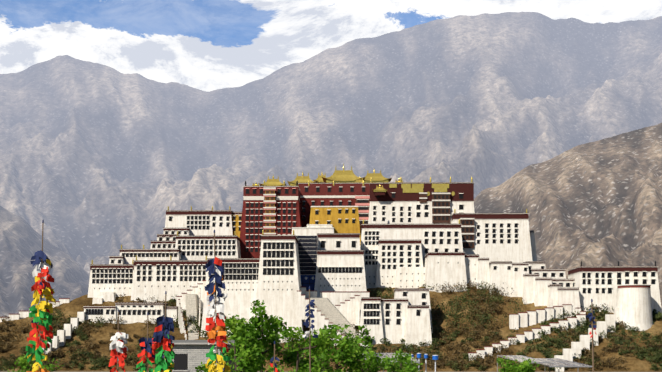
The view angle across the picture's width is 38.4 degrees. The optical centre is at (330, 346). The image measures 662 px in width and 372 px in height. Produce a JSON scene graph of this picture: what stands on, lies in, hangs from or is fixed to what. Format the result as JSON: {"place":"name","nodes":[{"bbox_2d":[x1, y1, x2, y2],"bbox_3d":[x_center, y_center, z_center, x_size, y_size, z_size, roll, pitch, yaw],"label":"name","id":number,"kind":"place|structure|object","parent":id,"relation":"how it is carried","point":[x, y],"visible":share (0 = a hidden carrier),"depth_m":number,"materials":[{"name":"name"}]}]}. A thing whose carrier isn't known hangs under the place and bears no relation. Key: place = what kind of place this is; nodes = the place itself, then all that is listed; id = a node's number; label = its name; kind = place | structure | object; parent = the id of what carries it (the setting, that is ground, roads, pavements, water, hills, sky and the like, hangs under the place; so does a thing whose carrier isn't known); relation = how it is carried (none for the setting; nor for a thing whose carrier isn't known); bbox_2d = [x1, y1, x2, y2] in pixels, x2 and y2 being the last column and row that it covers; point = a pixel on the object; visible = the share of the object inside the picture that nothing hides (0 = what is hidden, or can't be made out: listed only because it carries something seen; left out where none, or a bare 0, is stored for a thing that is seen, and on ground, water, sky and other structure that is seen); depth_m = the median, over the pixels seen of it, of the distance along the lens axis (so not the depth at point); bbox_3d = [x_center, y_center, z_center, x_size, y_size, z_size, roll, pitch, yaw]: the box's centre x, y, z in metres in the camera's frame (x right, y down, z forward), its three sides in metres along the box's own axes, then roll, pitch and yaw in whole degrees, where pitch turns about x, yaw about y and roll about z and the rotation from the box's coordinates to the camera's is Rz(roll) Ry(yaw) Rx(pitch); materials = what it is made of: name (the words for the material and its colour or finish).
{"place":"outdoors","nodes":[
{"label":"outdoors","id":0,"kind":"place"},
{"bbox_2d":[0,206,89,316],"bbox_3d":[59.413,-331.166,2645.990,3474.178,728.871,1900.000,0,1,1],"label":"mountain","id":1,"kind":"structure","parent":0,"point":[20,241],"depth_m":2856.28,"materials":[{"name":"grey stone"}]},
{"bbox_2d":[0,371,636,371],"bbox_3d":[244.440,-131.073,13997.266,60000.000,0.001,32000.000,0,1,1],"label":"ground","id":2,"kind":"structure","parent":0,"point":[342,371],"depth_m":487.55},
{"bbox_2d":[26,220,55,371],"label":"prayer flag pole","id":3,"kind":"object","parent":2,"relation":"on","point":[43,309],"visible":1,"depth_m":18.99,"materials":[{"name":"multicoloured fabric"}]},
{"bbox_2d":[109,309,127,371],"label":"prayer flag pole","id":4,"kind":"object","parent":2,"relation":"on","point":[118,354],"visible":1,"depth_m":26.03,"materials":[{"name":"white"}]},
{"bbox_2d":[136,312,155,371],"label":"prayer flag pole","id":5,"kind":"object","parent":2,"relation":"on","point":[147,349],"visible":0.98,"depth_m":24.94,"materials":[{"name":"red fabric"}]},
{"bbox_2d":[152,291,174,371],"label":"prayer flag pole","id":6,"kind":"object","parent":2,"relation":"on","point":[164,338],"visible":1,"depth_m":23.91,"materials":[{"name":"multicoloured fabric"}]},
{"bbox_2d":[161,340,238,371],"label":"brick gatehouse","id":7,"kind":"object","parent":2,"relation":"on","point":[190,356],"visible":0.52,"depth_m":70.19,"materials":[{"name":"brick"}]},
{"bbox_2d":[204,230,230,371],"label":"prayer flag pole","id":8,"kind":"object","parent":2,"relation":"on","point":[213,309],"visible":1,"depth_m":20.92,"materials":[{"name":"multicoloured fabric"}]},
{"bbox_2d":[234,345,249,371],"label":"poplar wood","id":9,"kind":"object","parent":2,"relation":"on","point":[236,365],"visible":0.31,"depth_m":59.98,"materials":[{"name":"brown plant"}]},
{"bbox_2d":[200,330,270,371],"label":"green poplar leaves","id":10,"kind":"object","parent":9,"relation":"attached to","point":[254,362],"visible":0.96,"depth_m":58.84,"materials":[{"name":"green plant"}]},
{"bbox_2d":[270,341,278,371],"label":"prayer flag pole","id":11,"kind":"object","parent":2,"relation":"on","point":[274,357],"visible":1,"depth_m":50.03,"materials":[{"name":"blue"}]},
{"bbox_2d":[229,311,320,371],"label":"poplar","id":12,"kind":"object","parent":2,"relation":"on","point":[262,353],"visible":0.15,"depth_m":62.23,"materials":[{"name":"brown plant"}]},
{"bbox_2d":[195,299,334,371],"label":"poplar leaves","id":13,"kind":"object","parent":12,"relation":"attached to","point":[268,325],"visible":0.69,"depth_m":61.84,"materials":[{"name":"green plant"}]},
{"bbox_2d":[302,286,317,371],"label":"prayer flag pole","id":14,"kind":"object","parent":2,"relation":"on","point":[309,333],"visible":1,"depth_m":47.99,"materials":[{"name":"blue fabric"}]},
{"bbox_2d":[291,336,329,371],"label":"poplar wood","id":15,"kind":"object","parent":2,"relation":"on","point":[297,364],"visible":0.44,"depth_m":58.16,"materials":[{"name":"brown plant"}]},
{"bbox_2d":[267,327,333,371],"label":"poplar leaves","id":16,"kind":"object","parent":15,"relation":"attached to","point":[323,343],"visible":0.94,"depth_m":57.52,"materials":[{"name":"green plant"}]},
{"bbox_2d":[0,164,661,371],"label":"palace","id":17,"kind":"structure","parent":2,"relation":"on","point":[338,242],"depth_m":565.30,"materials":[{"name":"white paint"}]},
{"bbox_2d":[321,335,377,369],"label":"poplar wood","id":18,"kind":"object","parent":2,"relation":"on","point":[337,366],"visible":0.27,"depth_m":65.78,"materials":[{"name":"brown plant"}]},
{"bbox_2d":[269,323,383,371],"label":"poplar leaves","id":19,"kind":"object","parent":18,"relation":"attached to","point":[343,341],"visible":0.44,"depth_m":64.62,"materials":[{"name":"green plant"}]},
{"bbox_2d":[346,353,376,371],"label":"poplar wood","id":20,"kind":"object","parent":2,"relation":"on","point":[360,361],"visible":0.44,"depth_m":63.79,"materials":[{"name":"brown plant"}]},
{"bbox_2d":[338,342,386,371],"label":"poplar leaves","id":21,"kind":"object","parent":20,"relation":"attached to","point":[359,366],"visible":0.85,"depth_m":63.60,"materials":[{"name":"green plant"}]},
{"bbox_2d":[365,353,418,371],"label":"building","id":22,"kind":"structure","parent":2,"relation":"on","point":[390,355],"depth_m":133.86,"materials":[{"name":"grey glass"}]},
{"bbox_2d":[412,353,437,371],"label":"signs","id":23,"kind":"object","parent":2,"relation":"on","point":[435,357],"visible":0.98,"depth_m":169.71,"materials":[{"name":"blue metal"}]},
{"bbox_2d":[497,355,550,371],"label":"pavilion","id":24,"kind":"structure","parent":2,"relation":"on","point":[516,357],"depth_m":140.64,"materials":[{"name":"grey glass"}]},
{"bbox_2d":[535,358,591,371],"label":"roof","id":25,"kind":"structure","parent":2,"relation":"on","point":[556,362],"depth_m":136.38,"materials":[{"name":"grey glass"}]},
{"bbox_2d":[586,299,596,371],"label":"prayer flag pole","id":26,"kind":"object","parent":2,"relation":"on","point":[591,318],"visible":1,"depth_m":119.37,"materials":[{"name":"blue"}]},
{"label":"poplar wood","id":27,"kind":"object","parent":2,"relation":"on","visible":0},
{"bbox_2d":[381,349,422,371],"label":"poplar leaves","id":28,"kind":"object","parent":27,"relation":"attached to","point":[408,366],"visible":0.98,"depth_m":74.76,"materials":[{"name":"green plant"}]},
{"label":"poplar wood","id":29,"kind":"object","parent":2,"relation":"on","visible":0},
{"bbox_2d":[8,354,63,371],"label":"poplar leaves","id":30,"kind":"object","parent":29,"relation":"attached to","point":[23,363],"visible":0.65,"depth_m":79.70,"materials":[{"name":"green plant"}]},
{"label":"poplar wood","id":31,"kind":"object","parent":2,"relation":"on","visible":0},
{"bbox_2d":[496,356,539,371],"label":"bush","id":32,"kind":"object","parent":31,"relation":"attached to","point":[526,366],"visible":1,"depth_m":89.15,"materials":[{"name":"green plant"}]},
{"bbox_2d":[0,12,661,273],"bbox_3d":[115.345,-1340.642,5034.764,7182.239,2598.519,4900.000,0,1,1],"label":"mountain","id":33,"kind":"structure","parent":0,"point":[100,163],"depth_m":6180.24,"materials":[{"name":"grey stone"}]},
{"bbox_2d":[0,281,661,371],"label":"hill terrain","id":34,"kind":"structure","parent":0,"point":[72,308],"depth_m":524.46,"materials":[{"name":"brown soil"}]},
{"bbox_2d":[0,280,661,370],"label":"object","id":35,"kind":"object","parent":34,"relation":"on","point":[57,352],"visible":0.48,"depth_m":515.55,"materials":[{"name":"green plant"}]},
{"bbox_2d":[0,0,661,91],"label":"sky","id":36,"kind":"structure","parent":0,"point":[204,45],"materials":[{"name":"white"}]},
{"bbox_2d":[474,123,661,308],"bbox_3d":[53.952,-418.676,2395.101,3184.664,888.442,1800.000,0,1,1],"label":"mountain","id":37,"kind":"structure","parent":0,"point":[597,203],"depth_m":2646.24,"materials":[{"name":"stone"}]}
]}

